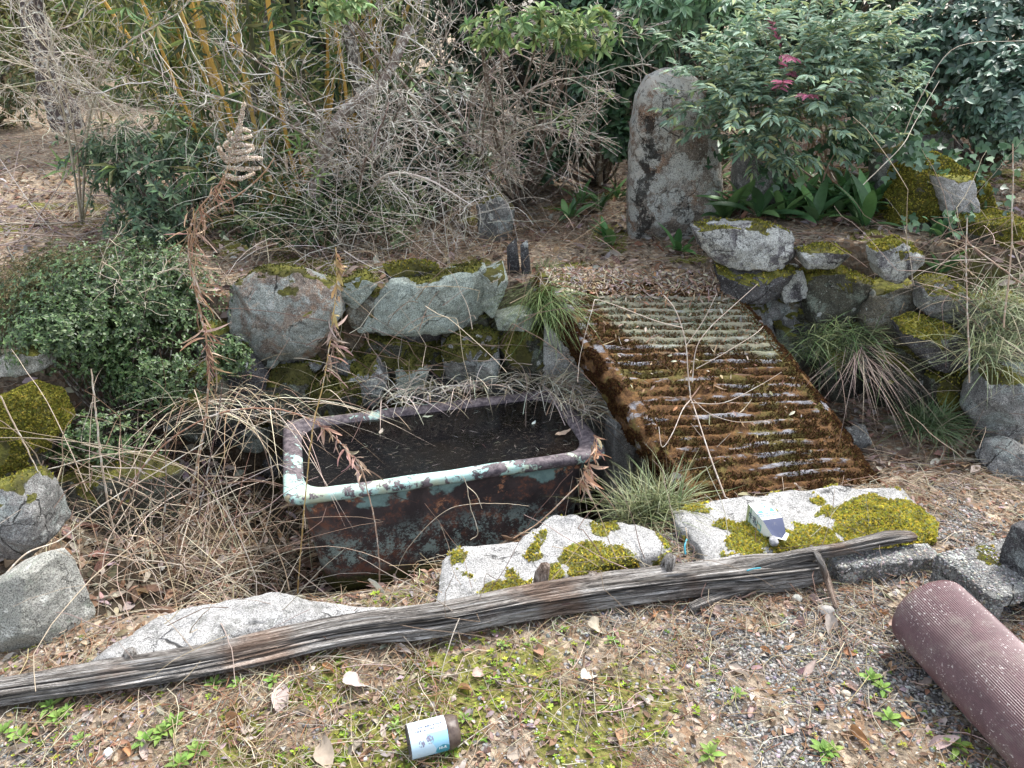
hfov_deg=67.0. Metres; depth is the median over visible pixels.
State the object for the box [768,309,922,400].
grass tuft
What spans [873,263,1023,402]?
grass tuft
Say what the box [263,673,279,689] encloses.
leafy sprout
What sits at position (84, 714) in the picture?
dead leaf
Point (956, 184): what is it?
stone
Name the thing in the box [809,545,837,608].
dead stick
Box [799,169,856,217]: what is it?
strap leaf plant
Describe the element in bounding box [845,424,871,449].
wall stone
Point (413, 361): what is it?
wall stone
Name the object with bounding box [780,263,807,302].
wall stone
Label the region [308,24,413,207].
leaning tree
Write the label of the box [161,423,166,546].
dead weed
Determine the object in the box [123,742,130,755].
dead leaf
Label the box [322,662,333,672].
dead leaf
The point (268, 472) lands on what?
filler stone
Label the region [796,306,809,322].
filler stone
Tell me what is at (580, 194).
strap leaf plant
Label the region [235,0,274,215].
understory tree
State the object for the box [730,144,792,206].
stone
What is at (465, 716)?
leafy sprout
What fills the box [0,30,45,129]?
distant bush
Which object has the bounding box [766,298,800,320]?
filler stone
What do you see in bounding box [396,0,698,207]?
bare shrub
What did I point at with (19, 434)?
dead stalk
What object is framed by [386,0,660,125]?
thicket
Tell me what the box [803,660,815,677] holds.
dead leaf
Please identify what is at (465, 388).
straw tuft
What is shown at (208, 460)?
dead stalk
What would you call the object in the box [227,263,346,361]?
wall stone
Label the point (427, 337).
filler stone
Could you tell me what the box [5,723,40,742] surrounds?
leafy sprout
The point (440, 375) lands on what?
filler stone
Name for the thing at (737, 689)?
leafy sprout
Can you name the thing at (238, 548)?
dry grass
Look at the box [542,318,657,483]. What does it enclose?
concrete abutment
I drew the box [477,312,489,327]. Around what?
filler stone
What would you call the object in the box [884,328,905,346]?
wall stone
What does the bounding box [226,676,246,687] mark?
leafy sprout
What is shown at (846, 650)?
dead leaf
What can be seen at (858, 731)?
dead leaf
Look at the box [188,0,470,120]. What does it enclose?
thicket
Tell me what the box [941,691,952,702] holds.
dead leaf
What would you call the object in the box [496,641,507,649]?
leafy sprout
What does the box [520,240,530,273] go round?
stone
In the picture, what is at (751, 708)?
dead leaf
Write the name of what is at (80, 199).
bare shrub
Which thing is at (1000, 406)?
wall stone
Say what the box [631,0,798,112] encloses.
thicket
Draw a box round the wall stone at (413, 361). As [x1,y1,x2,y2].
[392,350,430,395]
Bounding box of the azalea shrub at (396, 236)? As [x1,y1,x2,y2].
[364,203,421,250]
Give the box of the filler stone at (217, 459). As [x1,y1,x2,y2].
[211,454,222,460]
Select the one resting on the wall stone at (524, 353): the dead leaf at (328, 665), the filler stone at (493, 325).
the filler stone at (493, 325)
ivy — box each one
[699,95,804,191]
[793,86,968,184]
[900,134,1023,239]
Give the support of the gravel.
on the ground at (522, 654)
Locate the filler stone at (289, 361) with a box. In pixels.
[279,360,304,363]
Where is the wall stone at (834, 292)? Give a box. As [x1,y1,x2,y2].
[801,264,875,328]
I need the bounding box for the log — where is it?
[0,552,826,706]
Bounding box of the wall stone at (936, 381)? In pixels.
[923,370,967,425]
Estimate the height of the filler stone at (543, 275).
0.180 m
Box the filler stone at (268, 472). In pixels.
[261,450,282,477]
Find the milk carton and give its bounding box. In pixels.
[746,501,788,539]
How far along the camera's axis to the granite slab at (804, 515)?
2.43 m
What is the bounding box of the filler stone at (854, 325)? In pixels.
[836,324,868,354]
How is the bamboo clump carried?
on the ground at (522, 654)
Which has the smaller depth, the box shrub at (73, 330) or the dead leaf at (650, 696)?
the dead leaf at (650, 696)
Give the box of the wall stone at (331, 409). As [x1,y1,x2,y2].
[305,372,363,416]
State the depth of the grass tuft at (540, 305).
3.12 m
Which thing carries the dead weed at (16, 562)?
on the ground at (522, 654)
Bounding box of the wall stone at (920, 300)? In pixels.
[912,272,974,323]
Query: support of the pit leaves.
on the ground at (522, 654)
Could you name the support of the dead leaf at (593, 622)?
on the ground at (522, 654)
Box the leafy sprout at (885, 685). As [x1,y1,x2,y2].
[872,679,890,697]
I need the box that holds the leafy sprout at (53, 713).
[42,707,69,726]
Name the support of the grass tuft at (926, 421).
on the ground at (522, 654)
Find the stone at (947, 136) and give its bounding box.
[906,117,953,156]
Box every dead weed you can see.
[7,442,204,571]
[91,369,116,546]
[112,407,383,519]
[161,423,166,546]
[197,383,222,518]
[297,247,352,594]
[352,456,379,582]
[457,471,481,539]
[514,435,619,538]
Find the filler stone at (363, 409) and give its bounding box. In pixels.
[353,408,368,412]
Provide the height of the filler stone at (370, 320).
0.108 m
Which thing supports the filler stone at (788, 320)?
on the filler stone
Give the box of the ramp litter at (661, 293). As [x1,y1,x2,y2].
[538,263,830,460]
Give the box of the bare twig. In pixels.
[577,284,780,498]
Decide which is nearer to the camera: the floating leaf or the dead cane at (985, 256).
the dead cane at (985, 256)
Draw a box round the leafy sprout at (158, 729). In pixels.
[148,720,175,746]
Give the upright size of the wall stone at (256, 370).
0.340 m
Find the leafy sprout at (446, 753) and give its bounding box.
[439,747,459,757]
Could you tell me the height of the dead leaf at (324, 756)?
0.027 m
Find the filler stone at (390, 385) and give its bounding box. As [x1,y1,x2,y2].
[381,377,396,396]
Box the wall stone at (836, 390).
[815,338,867,402]
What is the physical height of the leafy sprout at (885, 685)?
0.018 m
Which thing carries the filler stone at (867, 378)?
on the ground at (522, 654)
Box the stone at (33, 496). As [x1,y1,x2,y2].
[0,464,71,559]
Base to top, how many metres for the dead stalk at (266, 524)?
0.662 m
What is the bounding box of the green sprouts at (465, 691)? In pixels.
[0,533,995,767]
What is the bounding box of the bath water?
[302,400,578,486]
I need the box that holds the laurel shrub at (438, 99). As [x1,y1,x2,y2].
[295,63,595,235]
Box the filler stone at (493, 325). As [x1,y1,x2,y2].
[490,319,509,334]
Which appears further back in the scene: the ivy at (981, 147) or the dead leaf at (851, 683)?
the ivy at (981, 147)
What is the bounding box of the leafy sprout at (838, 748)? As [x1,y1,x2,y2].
[818,739,843,762]
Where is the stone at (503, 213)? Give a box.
[476,189,514,242]
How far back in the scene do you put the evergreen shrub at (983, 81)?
3.52 m
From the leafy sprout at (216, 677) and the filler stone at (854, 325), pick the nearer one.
the leafy sprout at (216, 677)
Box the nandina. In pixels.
[646,0,941,187]
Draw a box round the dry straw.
[0,461,1023,767]
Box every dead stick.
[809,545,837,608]
[836,609,869,701]
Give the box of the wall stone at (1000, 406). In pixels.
[959,359,1023,444]
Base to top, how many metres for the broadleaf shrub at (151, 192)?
0.708 m
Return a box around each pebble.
[102,747,112,757]
[257,696,264,702]
[709,630,718,639]
[769,536,778,546]
[791,594,802,602]
[818,605,834,614]
[840,690,850,696]
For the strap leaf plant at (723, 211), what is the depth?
3.70 m
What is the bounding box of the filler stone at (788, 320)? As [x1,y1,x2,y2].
[781,309,799,329]
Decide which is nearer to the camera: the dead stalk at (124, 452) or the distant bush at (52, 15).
the dead stalk at (124, 452)
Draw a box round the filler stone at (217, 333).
[190,318,235,357]
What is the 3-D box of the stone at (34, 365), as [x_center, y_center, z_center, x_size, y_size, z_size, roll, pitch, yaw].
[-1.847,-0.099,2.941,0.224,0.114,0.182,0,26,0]
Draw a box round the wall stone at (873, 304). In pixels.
[855,277,919,343]
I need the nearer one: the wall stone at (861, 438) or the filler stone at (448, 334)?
the wall stone at (861, 438)
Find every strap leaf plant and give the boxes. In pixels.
[555,194,601,220]
[561,177,600,206]
[579,188,614,211]
[586,216,624,245]
[603,178,626,197]
[657,222,696,254]
[697,177,755,210]
[700,184,752,217]
[703,182,808,216]
[717,131,741,158]
[722,159,731,183]
[722,190,734,194]
[741,163,797,197]
[770,183,815,222]
[782,169,845,211]
[787,171,834,196]
[794,153,823,188]
[794,177,854,221]
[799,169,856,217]
[815,173,888,211]
[816,166,877,192]
[829,168,905,228]
[832,180,892,203]
[920,208,963,238]
[922,247,969,273]
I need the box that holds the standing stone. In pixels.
[626,67,723,238]
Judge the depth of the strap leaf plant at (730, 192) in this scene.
3.71 m
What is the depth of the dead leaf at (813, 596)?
2.16 m
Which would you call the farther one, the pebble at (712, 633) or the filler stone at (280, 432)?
the filler stone at (280, 432)
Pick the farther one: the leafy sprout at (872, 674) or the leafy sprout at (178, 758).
the leafy sprout at (872, 674)
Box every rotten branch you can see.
[689,576,822,610]
[745,530,917,573]
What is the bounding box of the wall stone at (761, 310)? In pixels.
[749,304,775,335]
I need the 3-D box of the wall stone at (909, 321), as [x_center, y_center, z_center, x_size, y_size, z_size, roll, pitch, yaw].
[1.653,-0.154,3.023,0.334,0.236,0.227,0,26,0]
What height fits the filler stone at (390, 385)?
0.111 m
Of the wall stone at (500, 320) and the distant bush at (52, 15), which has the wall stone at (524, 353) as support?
the wall stone at (500, 320)
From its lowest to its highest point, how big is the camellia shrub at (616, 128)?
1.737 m
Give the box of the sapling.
[596,141,602,184]
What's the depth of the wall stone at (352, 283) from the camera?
3.22 m
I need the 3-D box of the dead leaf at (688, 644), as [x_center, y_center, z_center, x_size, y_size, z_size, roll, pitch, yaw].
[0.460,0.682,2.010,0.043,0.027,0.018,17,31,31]
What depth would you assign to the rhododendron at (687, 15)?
3.65 m
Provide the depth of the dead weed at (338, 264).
2.31 m
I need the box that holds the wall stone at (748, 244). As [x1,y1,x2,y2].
[690,216,795,270]
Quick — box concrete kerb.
[827,543,936,584]
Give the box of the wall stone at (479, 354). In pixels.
[440,324,499,385]
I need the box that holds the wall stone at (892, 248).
[866,234,924,283]
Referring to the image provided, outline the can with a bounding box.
[405,714,460,759]
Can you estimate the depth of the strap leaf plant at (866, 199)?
3.40 m
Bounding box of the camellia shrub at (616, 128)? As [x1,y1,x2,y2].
[518,0,714,194]
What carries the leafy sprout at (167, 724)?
on the ground at (522, 654)
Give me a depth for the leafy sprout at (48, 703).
1.83 m
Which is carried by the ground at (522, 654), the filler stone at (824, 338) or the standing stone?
the standing stone
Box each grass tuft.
[464,272,625,370]
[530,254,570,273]
[551,443,740,552]
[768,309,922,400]
[850,385,1019,462]
[866,334,934,414]
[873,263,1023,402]
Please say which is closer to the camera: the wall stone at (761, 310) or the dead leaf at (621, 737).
the dead leaf at (621, 737)
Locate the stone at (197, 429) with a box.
[160,359,233,444]
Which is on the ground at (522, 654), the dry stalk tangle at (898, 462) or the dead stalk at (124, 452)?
the dry stalk tangle at (898, 462)
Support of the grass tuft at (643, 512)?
on the ground at (522, 654)
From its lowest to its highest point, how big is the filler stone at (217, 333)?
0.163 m
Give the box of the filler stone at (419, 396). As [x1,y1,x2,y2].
[411,380,452,404]
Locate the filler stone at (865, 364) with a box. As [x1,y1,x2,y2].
[860,358,869,373]
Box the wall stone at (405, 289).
[372,260,486,336]
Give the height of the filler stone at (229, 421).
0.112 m
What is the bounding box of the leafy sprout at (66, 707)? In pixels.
[57,702,74,718]
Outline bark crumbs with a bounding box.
[0,470,1023,767]
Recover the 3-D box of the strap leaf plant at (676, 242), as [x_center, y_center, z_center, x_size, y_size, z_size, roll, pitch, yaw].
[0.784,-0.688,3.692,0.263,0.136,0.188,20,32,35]
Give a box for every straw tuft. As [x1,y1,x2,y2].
[320,353,615,428]
[523,350,637,516]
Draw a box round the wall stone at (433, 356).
[358,333,442,377]
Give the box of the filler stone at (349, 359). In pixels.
[325,348,360,376]
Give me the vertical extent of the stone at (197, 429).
0.366 m
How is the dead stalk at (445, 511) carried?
on the ground at (522, 654)
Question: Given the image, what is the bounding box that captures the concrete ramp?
[531,275,880,509]
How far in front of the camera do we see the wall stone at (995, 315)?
2.96 m
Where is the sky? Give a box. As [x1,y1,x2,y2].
[81,0,1004,9]
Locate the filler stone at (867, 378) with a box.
[863,374,871,391]
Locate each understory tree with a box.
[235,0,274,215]
[341,0,375,156]
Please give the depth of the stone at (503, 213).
3.90 m
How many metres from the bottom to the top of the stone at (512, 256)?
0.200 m
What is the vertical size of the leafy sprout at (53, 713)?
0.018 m
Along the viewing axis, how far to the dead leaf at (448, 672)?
1.93 m
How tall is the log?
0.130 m
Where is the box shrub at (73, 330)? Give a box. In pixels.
[0,227,255,473]
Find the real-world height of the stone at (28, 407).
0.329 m
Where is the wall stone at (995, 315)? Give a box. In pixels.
[969,289,1023,359]
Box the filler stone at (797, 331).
[790,321,834,339]
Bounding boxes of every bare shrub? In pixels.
[0,0,264,223]
[35,0,500,251]
[79,221,194,378]
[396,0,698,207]
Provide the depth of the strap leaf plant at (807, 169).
3.73 m
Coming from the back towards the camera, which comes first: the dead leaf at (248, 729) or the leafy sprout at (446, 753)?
the dead leaf at (248, 729)
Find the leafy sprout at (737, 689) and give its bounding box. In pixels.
[730,686,747,698]
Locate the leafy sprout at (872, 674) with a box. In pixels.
[857,667,883,687]
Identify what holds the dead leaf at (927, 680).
on the ground at (522, 654)
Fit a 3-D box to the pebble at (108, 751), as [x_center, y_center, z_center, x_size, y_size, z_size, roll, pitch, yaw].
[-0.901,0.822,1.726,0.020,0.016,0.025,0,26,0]
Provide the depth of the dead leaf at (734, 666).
1.94 m
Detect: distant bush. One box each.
[0,0,140,99]
[0,0,153,72]
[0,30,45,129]
[80,0,272,106]
[287,0,333,114]
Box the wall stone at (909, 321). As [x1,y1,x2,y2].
[891,311,977,373]
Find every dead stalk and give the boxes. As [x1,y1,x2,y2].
[0,395,52,545]
[48,450,225,469]
[142,410,292,516]
[234,436,273,596]
[393,503,525,578]
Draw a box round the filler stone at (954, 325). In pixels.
[950,323,958,329]
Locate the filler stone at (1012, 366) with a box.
[970,360,1023,377]
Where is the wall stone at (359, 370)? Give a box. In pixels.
[346,351,388,408]
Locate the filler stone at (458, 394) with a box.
[410,384,464,400]
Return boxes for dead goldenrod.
[164,101,274,573]
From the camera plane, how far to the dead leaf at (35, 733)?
1.77 m
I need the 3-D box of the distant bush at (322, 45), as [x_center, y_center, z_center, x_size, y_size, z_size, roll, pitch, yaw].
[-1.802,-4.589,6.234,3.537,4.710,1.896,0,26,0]
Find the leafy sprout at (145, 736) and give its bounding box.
[131,729,160,748]
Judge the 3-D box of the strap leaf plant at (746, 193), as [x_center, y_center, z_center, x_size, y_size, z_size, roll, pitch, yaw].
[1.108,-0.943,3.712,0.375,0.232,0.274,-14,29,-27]
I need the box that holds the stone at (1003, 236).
[946,208,1023,249]
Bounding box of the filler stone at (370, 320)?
[351,314,374,332]
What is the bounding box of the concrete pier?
[600,406,634,523]
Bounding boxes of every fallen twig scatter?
[0,16,335,327]
[133,159,624,308]
[175,209,644,441]
[473,149,683,283]
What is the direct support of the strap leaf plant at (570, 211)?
on the ground at (522, 654)
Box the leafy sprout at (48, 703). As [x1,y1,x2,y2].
[37,698,62,717]
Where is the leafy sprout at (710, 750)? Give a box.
[698,741,725,762]
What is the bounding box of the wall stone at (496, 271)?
[481,260,507,317]
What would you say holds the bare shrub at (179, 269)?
on the ground at (522, 654)
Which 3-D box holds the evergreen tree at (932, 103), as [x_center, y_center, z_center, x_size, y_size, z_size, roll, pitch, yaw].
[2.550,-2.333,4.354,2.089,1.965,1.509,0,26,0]
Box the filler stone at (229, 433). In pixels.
[210,418,250,448]
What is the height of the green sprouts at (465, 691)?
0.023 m
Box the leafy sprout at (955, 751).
[942,734,971,757]
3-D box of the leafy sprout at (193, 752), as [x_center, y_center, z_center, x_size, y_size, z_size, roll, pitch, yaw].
[-0.710,0.815,1.724,0.075,0.023,0.063,-7,27,-15]
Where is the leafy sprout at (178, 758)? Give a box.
[164,750,190,767]
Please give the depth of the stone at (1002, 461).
2.77 m
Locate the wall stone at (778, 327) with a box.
[772,320,817,370]
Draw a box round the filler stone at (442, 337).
[440,325,489,346]
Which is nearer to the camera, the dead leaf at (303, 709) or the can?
the can
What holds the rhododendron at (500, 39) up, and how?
on the ground at (522, 654)
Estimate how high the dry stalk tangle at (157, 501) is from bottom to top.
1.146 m
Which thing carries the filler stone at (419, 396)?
on the ground at (522, 654)
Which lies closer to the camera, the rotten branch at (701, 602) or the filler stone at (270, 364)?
the rotten branch at (701, 602)
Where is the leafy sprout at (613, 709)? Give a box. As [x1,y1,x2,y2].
[610,704,620,714]
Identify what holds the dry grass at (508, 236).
on the ground at (522, 654)
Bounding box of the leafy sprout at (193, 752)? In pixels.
[180,738,209,760]
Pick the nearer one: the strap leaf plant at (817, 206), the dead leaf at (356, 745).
the dead leaf at (356, 745)
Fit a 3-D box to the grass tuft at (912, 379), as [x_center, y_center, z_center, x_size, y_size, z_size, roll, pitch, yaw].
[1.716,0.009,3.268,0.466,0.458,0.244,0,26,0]
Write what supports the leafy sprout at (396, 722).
on the ground at (522, 654)
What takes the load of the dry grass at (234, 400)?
on the ground at (522, 654)
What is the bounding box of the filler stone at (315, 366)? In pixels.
[302,354,324,372]
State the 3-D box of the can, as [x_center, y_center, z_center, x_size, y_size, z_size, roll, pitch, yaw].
[-0.175,0.784,1.724,0.115,0.075,0.075,-8,27,-16]
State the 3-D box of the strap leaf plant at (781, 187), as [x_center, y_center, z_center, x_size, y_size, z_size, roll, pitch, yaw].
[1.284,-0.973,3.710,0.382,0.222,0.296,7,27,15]
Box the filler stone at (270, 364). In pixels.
[265,359,279,368]
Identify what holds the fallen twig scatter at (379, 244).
on the ground at (522, 654)
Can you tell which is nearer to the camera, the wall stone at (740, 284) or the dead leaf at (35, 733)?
the dead leaf at (35, 733)
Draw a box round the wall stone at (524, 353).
[499,325,544,393]
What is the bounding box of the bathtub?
[283,389,604,590]
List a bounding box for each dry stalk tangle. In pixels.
[0,337,416,718]
[13,433,881,718]
[787,117,1023,418]
[794,204,1023,468]
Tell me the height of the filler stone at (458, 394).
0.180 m
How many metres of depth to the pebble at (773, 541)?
2.28 m
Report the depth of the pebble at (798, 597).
2.17 m
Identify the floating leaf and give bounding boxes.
[555,429,570,434]
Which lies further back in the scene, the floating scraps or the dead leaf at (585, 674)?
the floating scraps
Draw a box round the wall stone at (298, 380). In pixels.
[261,361,318,429]
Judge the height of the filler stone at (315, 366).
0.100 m
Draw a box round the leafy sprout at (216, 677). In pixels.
[202,674,226,691]
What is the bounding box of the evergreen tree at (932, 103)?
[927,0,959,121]
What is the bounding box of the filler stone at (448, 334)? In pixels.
[442,321,477,336]
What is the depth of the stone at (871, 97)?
4.12 m
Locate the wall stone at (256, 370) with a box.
[211,340,269,419]
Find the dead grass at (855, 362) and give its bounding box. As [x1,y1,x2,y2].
[801,340,956,466]
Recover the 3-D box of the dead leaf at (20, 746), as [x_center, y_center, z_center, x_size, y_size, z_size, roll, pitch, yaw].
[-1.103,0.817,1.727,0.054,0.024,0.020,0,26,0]
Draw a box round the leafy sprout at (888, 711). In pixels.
[873,706,901,728]
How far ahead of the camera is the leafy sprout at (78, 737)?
1.75 m
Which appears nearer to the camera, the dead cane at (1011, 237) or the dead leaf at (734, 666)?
the dead leaf at (734, 666)
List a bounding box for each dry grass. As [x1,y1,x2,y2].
[2,184,151,246]
[2,432,299,612]
[67,357,418,531]
[110,450,382,608]
[229,208,438,261]
[291,213,500,268]
[357,215,549,266]
[858,407,1023,479]
[901,272,1023,355]
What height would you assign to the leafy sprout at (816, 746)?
0.020 m
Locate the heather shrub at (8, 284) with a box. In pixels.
[0,236,124,331]
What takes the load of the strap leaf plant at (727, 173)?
on the ground at (522, 654)
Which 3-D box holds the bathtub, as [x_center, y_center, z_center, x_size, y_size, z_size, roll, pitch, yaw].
[-0.280,0.437,3.123,1.185,0.536,0.581,-7,27,-14]
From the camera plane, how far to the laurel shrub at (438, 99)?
4.10 m
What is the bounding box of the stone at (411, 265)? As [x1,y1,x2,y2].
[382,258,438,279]
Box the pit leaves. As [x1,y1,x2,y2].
[0,238,1023,618]
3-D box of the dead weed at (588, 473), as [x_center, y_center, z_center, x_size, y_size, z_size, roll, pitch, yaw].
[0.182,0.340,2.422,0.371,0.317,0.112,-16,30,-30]
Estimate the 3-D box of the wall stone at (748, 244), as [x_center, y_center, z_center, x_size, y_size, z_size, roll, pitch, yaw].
[0.945,-0.581,3.162,0.433,0.192,0.247,0,26,0]
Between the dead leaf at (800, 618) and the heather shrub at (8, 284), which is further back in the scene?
the heather shrub at (8, 284)
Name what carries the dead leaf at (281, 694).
on the ground at (522, 654)
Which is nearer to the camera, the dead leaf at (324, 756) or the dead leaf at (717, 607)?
the dead leaf at (324, 756)
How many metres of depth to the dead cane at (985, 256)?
2.54 m
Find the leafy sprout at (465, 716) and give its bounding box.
[458,711,473,722]
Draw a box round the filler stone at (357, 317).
[345,288,379,326]
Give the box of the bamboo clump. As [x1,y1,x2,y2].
[41,0,589,231]
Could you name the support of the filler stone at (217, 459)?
on the ground at (522, 654)
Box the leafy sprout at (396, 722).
[386,719,402,733]
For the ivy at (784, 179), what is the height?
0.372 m
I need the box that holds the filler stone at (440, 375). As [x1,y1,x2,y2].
[427,364,464,391]
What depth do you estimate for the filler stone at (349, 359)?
3.36 m
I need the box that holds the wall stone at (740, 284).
[713,261,796,304]
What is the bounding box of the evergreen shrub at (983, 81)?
[859,0,1023,170]
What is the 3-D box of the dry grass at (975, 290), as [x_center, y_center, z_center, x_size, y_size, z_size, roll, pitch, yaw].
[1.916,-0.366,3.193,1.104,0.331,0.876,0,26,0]
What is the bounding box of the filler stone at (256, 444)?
[236,422,271,452]
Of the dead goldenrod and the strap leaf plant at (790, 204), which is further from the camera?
the strap leaf plant at (790, 204)
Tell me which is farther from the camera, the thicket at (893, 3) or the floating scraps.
the thicket at (893, 3)
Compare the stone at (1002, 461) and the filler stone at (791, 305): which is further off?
the filler stone at (791, 305)
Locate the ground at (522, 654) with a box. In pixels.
[0,10,1023,767]
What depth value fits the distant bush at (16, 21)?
10.49 m
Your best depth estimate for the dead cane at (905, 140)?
2.85 m
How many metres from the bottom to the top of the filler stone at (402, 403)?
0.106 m
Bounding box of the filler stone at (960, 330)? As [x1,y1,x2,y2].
[957,323,966,337]
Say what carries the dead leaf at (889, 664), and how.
on the ground at (522, 654)
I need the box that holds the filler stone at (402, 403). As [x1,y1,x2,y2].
[391,400,412,407]
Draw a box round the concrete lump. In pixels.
[999,520,1023,576]
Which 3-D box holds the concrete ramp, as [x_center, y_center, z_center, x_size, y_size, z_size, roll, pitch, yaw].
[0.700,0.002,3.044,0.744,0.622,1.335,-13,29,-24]
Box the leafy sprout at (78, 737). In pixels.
[71,731,90,748]
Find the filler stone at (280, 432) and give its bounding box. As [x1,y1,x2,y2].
[273,413,317,435]
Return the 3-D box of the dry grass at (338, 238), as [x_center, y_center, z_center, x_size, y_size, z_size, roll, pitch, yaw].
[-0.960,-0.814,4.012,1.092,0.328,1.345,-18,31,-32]
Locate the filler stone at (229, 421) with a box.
[223,415,239,424]
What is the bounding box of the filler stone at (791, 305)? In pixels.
[789,302,798,310]
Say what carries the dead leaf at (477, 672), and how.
on the ground at (522, 654)
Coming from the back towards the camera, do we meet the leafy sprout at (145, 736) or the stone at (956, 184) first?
the stone at (956, 184)
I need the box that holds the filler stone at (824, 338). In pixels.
[815,330,835,361]
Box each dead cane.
[863,82,938,184]
[904,40,1023,132]
[965,217,969,382]
[967,238,1023,284]
[1003,144,1013,327]
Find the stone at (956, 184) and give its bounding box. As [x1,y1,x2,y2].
[929,173,980,212]
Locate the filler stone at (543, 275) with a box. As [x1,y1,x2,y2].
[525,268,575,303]
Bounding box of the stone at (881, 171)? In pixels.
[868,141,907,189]
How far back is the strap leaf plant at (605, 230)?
3.85 m
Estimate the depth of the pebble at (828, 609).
2.12 m
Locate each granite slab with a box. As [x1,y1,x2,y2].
[91,592,385,661]
[435,514,671,601]
[670,483,938,565]
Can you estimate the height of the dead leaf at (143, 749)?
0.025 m
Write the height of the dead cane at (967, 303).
0.561 m
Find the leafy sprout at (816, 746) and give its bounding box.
[809,738,834,764]
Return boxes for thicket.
[96,15,610,306]
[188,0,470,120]
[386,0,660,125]
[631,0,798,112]
[677,0,1008,96]
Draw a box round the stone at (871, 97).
[863,94,885,134]
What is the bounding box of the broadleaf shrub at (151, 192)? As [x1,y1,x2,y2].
[51,102,285,251]
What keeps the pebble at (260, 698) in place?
on the ground at (522, 654)
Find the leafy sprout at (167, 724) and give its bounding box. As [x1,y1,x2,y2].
[157,711,183,738]
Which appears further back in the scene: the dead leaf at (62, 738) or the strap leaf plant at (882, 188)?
the strap leaf plant at (882, 188)
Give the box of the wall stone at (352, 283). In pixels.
[341,267,378,308]
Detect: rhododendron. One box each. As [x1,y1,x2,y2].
[307,0,643,208]
[613,0,773,127]
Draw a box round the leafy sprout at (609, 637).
[603,635,618,643]
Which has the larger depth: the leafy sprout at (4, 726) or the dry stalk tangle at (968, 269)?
the dry stalk tangle at (968, 269)
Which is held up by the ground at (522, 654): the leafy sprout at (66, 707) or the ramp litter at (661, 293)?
the leafy sprout at (66, 707)
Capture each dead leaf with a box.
[6,743,29,753]
[32,724,38,735]
[53,734,66,752]
[80,711,93,721]
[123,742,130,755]
[139,739,148,759]
[225,712,243,729]
[240,724,254,733]
[271,683,288,710]
[296,704,310,711]
[313,735,333,767]
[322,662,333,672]
[342,671,369,685]
[347,738,362,755]
[395,643,410,653]
[443,669,458,678]
[458,683,471,690]
[472,667,486,676]
[507,743,531,762]
[534,644,543,654]
[581,668,597,678]
[588,616,603,633]
[615,727,627,747]
[640,694,653,704]
[682,639,695,648]
[712,605,723,619]
[729,663,749,676]
[736,591,755,598]
[747,705,756,717]
[760,646,770,653]
[783,721,798,734]
[792,616,805,626]
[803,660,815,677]
[808,594,817,606]
[816,700,824,710]
[825,614,837,634]
[843,646,856,655]
[845,680,857,688]
[850,724,869,745]
[887,661,896,670]
[901,712,919,718]
[918,677,932,686]
[928,735,959,749]
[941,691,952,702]
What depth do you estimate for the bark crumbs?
1.86 m
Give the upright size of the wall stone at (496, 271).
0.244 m
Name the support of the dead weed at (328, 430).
on the ground at (522, 654)
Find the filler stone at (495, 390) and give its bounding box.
[486,374,510,395]
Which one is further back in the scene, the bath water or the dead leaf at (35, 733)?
the bath water
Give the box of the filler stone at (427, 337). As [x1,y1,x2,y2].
[402,334,439,342]
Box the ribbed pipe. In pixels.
[892,580,1023,767]
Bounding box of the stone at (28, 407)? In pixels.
[0,379,75,477]
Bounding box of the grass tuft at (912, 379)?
[866,334,934,414]
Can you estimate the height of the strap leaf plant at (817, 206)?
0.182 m
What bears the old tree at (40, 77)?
on the ground at (522, 654)
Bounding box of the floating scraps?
[308,401,577,477]
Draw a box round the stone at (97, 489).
[58,448,183,538]
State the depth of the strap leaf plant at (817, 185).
3.58 m
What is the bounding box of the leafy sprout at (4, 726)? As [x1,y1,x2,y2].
[0,719,15,732]
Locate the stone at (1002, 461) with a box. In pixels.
[975,436,1023,482]
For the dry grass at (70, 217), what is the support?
on the ground at (522, 654)
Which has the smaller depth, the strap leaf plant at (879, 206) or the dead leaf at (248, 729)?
the dead leaf at (248, 729)
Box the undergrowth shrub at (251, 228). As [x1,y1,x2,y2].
[211,131,514,251]
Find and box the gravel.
[0,498,1023,767]
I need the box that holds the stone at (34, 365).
[0,344,57,377]
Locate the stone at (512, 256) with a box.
[507,238,519,272]
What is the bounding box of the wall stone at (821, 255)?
[794,241,851,268]
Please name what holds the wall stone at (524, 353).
on the ground at (522, 654)
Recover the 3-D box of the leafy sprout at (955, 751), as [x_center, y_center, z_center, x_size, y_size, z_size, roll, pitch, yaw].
[0.990,0.807,1.728,0.056,0.020,0.066,22,34,38]
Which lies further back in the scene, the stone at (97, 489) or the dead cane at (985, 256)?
the stone at (97, 489)
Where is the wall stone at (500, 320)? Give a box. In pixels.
[494,305,541,330]
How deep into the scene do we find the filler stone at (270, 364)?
3.29 m
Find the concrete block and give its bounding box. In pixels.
[930,538,1023,619]
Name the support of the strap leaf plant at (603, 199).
on the ground at (522, 654)
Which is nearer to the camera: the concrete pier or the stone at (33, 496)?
the stone at (33, 496)
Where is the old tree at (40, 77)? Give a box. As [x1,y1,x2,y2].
[19,0,84,132]
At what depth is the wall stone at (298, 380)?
3.29 m

